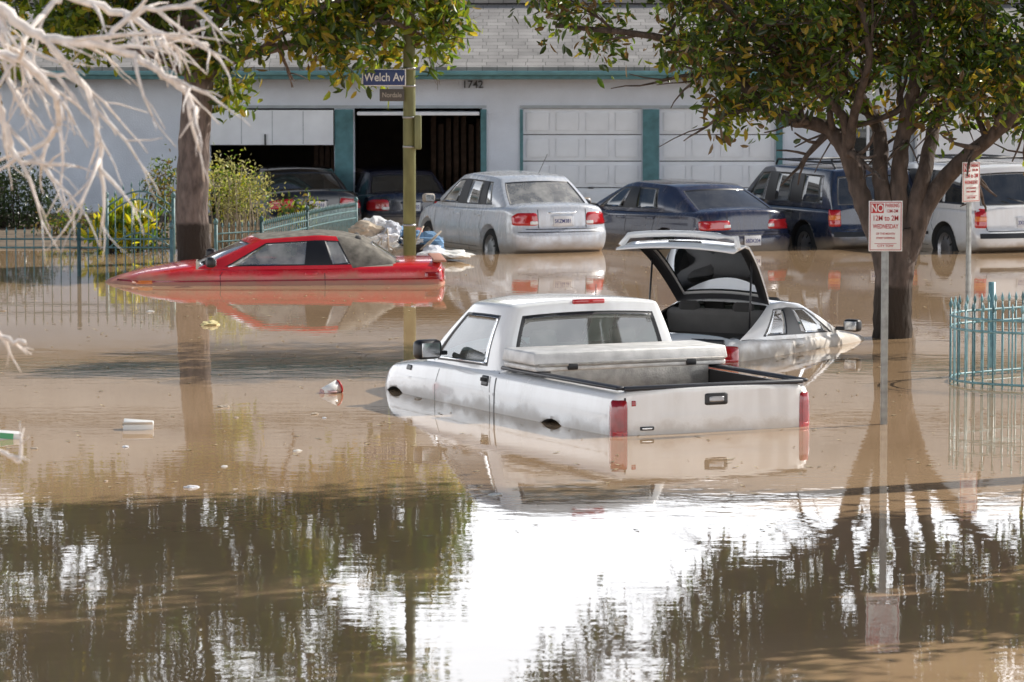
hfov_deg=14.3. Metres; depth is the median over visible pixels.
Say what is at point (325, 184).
black sedan
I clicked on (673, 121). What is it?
door field
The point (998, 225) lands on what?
white suv
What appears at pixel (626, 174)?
door field
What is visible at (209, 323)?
floating bag
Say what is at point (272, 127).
tilt door groove
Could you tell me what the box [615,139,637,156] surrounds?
door field
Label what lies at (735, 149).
door field
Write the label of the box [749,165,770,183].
door field
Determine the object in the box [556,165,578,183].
door field
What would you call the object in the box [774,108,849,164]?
wall
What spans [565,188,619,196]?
door panel
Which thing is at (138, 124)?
wall
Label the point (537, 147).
door field
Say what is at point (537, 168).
door field
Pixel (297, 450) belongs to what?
floating litter
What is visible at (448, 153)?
wooden plank
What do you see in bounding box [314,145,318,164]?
wooden plank
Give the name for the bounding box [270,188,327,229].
leafy plant
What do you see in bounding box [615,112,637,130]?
door field
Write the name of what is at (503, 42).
roof front
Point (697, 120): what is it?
door field
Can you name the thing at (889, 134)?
wall
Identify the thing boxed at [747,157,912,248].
dark blue wagon
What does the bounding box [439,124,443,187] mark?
wooden plank
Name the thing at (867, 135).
window frame
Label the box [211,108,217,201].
garage side wall
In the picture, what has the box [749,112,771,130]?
door field
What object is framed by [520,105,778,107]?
header board
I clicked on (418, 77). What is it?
fascia
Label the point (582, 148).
door panel
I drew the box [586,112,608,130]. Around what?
door field
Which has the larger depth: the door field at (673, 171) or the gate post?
the door field at (673, 171)
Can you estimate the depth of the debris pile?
61.07 m
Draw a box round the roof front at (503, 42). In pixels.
[0,4,1023,70]
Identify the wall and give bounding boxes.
[0,108,211,215]
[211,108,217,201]
[218,108,481,191]
[334,108,354,191]
[482,108,521,170]
[641,108,659,180]
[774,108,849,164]
[883,108,914,166]
[914,88,1023,161]
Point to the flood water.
(548, 565)
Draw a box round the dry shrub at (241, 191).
[172,143,288,248]
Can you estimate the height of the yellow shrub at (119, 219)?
1.205 m
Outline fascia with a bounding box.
[0,75,908,78]
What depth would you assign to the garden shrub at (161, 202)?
66.07 m
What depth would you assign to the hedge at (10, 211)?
68.89 m
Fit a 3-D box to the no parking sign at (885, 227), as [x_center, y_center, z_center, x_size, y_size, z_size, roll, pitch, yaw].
[3.384,0.242,37.164,0.305,3.035,0.052,0,5,0]
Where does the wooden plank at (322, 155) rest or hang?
on the ground
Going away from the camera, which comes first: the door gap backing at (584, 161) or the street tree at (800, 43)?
the street tree at (800, 43)
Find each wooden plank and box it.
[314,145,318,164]
[320,145,324,165]
[331,119,333,170]
[431,108,436,176]
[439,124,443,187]
[446,118,450,191]
[454,115,458,183]
[461,108,465,177]
[469,124,473,173]
[476,118,480,172]
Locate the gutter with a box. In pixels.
[3,71,893,74]
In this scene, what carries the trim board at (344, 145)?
attached to the wall at (353, 144)
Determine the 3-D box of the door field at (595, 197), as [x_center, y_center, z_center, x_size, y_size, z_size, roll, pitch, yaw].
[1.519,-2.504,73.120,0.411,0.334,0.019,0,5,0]
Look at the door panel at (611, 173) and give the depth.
73.08 m
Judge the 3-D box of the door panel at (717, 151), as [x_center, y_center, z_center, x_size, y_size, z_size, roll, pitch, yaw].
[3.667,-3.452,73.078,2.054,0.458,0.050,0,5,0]
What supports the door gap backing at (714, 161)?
attached to the wall header
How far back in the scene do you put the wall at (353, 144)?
72.96 m
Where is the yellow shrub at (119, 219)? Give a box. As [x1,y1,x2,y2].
[80,189,163,253]
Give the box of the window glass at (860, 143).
[854,108,881,164]
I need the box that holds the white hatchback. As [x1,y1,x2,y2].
[616,230,864,361]
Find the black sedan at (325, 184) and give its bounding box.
[211,163,360,225]
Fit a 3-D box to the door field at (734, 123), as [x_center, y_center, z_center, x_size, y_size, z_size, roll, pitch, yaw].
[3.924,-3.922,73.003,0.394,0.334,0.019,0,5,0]
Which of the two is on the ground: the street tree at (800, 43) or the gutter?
the street tree at (800, 43)
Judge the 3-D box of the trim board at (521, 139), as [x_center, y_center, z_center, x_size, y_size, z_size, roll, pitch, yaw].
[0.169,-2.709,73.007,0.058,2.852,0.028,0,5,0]
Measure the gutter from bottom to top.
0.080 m
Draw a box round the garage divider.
[355,108,358,168]
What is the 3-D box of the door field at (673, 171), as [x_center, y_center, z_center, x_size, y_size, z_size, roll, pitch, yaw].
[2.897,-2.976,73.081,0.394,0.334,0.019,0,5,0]
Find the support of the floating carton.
on the flood water
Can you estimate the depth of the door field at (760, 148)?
73.03 m
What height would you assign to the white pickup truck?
1.800 m
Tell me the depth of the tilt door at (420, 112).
72.61 m
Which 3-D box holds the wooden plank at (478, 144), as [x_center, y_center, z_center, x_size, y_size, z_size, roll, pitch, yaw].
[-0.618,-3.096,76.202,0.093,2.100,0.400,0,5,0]
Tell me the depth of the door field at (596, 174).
73.07 m
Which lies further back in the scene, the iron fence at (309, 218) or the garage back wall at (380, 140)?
the garage back wall at (380, 140)
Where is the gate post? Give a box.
[988,282,995,367]
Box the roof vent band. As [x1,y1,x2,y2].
[5,3,1022,3]
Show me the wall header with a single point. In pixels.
(491, 93)
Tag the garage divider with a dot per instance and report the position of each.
(356, 139)
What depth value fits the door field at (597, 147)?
73.03 m
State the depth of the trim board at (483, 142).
72.91 m
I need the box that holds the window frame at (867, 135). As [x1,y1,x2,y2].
[866,125,869,163]
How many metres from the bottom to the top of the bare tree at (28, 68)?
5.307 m
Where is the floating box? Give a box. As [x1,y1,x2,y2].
[0,430,21,438]
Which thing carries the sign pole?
on the ground
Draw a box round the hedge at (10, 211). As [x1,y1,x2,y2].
[0,152,66,228]
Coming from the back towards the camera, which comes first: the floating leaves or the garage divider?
the garage divider
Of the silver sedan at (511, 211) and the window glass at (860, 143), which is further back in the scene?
the window glass at (860, 143)
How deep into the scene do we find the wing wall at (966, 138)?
72.45 m
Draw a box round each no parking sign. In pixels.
[869,201,902,423]
[962,162,979,338]
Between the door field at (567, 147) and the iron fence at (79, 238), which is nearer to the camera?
the iron fence at (79, 238)
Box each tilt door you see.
[210,110,332,144]
[357,109,479,114]
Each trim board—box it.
[335,109,352,190]
[481,109,486,171]
[520,109,522,170]
[643,109,658,180]
[776,122,782,164]
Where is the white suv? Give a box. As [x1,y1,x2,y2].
[908,154,1023,251]
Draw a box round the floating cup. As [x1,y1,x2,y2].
[319,380,342,393]
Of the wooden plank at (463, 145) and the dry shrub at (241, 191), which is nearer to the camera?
the dry shrub at (241, 191)
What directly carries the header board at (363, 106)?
attached to the wall header
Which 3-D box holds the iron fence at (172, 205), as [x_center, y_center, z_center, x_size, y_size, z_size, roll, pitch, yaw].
[-5.691,-1.646,62.575,1.094,1.640,0.076,0,5,0]
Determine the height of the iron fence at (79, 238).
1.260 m
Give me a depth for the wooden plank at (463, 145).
75.96 m
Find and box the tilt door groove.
[272,111,272,143]
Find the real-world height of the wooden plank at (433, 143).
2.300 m
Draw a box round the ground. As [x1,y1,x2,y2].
[0,204,224,249]
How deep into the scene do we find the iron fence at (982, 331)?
41.17 m
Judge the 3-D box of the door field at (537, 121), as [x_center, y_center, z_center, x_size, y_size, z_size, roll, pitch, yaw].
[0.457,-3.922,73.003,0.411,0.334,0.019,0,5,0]
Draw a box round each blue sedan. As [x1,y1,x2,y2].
[355,165,445,221]
[584,179,789,250]
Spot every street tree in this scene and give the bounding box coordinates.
[0,0,482,260]
[508,0,1023,338]
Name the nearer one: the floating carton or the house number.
the floating carton
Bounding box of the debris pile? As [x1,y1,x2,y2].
[348,216,474,260]
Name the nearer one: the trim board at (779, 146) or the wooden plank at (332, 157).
the trim board at (779, 146)
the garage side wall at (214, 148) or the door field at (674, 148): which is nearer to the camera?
the door field at (674, 148)
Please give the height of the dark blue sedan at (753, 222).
1.393 m
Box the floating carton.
[122,418,153,429]
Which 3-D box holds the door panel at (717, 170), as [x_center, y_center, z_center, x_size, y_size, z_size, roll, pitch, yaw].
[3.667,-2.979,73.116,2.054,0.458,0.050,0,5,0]
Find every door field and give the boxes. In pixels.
[526,112,548,130]
[526,139,548,156]
[526,165,548,172]
[556,112,578,130]
[556,139,578,156]
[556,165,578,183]
[585,165,607,183]
[585,192,607,202]
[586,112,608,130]
[586,139,608,156]
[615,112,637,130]
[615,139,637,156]
[615,165,637,183]
[663,112,684,130]
[663,139,684,156]
[663,165,684,178]
[692,112,713,130]
[692,139,713,156]
[692,165,713,180]
[720,165,742,183]
[721,139,742,156]
[722,114,742,130]
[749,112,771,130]
[749,139,770,156]
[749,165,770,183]
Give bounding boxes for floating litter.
[0,306,501,495]
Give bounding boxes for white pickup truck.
[385,285,809,435]
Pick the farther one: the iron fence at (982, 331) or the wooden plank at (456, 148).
the wooden plank at (456, 148)
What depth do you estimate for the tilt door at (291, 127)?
72.81 m
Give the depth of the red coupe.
55.80 m
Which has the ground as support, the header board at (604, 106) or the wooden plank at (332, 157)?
the wooden plank at (332, 157)
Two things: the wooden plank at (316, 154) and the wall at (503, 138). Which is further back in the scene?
the wooden plank at (316, 154)
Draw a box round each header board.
[212,105,485,107]
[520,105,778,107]
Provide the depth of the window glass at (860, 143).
73.05 m
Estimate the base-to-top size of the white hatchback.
2.092 m
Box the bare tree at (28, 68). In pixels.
[0,0,260,463]
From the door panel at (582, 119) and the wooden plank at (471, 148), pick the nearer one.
the door panel at (582, 119)
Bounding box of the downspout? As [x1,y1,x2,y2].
[909,133,913,161]
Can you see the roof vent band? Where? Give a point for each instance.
(539, 3)
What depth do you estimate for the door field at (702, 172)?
73.07 m
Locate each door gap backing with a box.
[523,134,641,187]
[660,134,773,187]
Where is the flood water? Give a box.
[0,219,1023,681]
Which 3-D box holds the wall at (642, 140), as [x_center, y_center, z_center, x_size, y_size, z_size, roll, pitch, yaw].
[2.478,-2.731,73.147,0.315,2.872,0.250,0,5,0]
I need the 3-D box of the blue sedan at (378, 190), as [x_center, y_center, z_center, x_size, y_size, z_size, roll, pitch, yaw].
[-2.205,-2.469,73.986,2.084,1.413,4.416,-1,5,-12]
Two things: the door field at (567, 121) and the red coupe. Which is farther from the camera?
the door field at (567, 121)
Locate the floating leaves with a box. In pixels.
[0,247,1023,555]
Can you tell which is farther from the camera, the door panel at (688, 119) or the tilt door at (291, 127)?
the door panel at (688, 119)
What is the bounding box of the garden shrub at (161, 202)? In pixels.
[25,144,176,249]
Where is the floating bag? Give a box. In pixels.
[200,320,219,325]
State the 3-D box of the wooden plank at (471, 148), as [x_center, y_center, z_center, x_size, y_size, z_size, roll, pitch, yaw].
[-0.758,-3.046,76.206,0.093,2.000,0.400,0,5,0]
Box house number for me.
[464,80,482,87]
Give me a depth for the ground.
66.30 m
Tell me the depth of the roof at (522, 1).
75.05 m
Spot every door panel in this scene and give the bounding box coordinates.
[523,108,641,133]
[523,135,641,160]
[523,162,641,186]
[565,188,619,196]
[660,108,774,133]
[660,135,774,160]
[660,162,774,186]
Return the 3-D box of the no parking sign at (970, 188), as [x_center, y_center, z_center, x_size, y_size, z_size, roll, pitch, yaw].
[5.210,-0.530,46.627,0.305,3.026,0.052,-4,6,-43]
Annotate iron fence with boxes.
[0,222,173,275]
[105,181,175,253]
[213,197,357,252]
[949,292,1023,389]
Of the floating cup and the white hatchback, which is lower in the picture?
the floating cup
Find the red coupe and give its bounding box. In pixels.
[105,229,445,285]
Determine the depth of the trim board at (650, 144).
72.90 m
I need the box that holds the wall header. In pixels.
[0,79,923,107]
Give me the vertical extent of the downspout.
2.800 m
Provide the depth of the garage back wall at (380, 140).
78.96 m
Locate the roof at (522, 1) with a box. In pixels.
[4,0,1019,2]
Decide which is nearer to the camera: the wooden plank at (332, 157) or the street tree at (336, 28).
the street tree at (336, 28)
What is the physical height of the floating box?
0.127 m
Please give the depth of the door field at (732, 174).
73.07 m
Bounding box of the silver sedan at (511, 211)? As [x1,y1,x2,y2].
[418,154,605,252]
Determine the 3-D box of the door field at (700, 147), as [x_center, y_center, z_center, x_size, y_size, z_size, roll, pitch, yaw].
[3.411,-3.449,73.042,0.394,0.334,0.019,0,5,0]

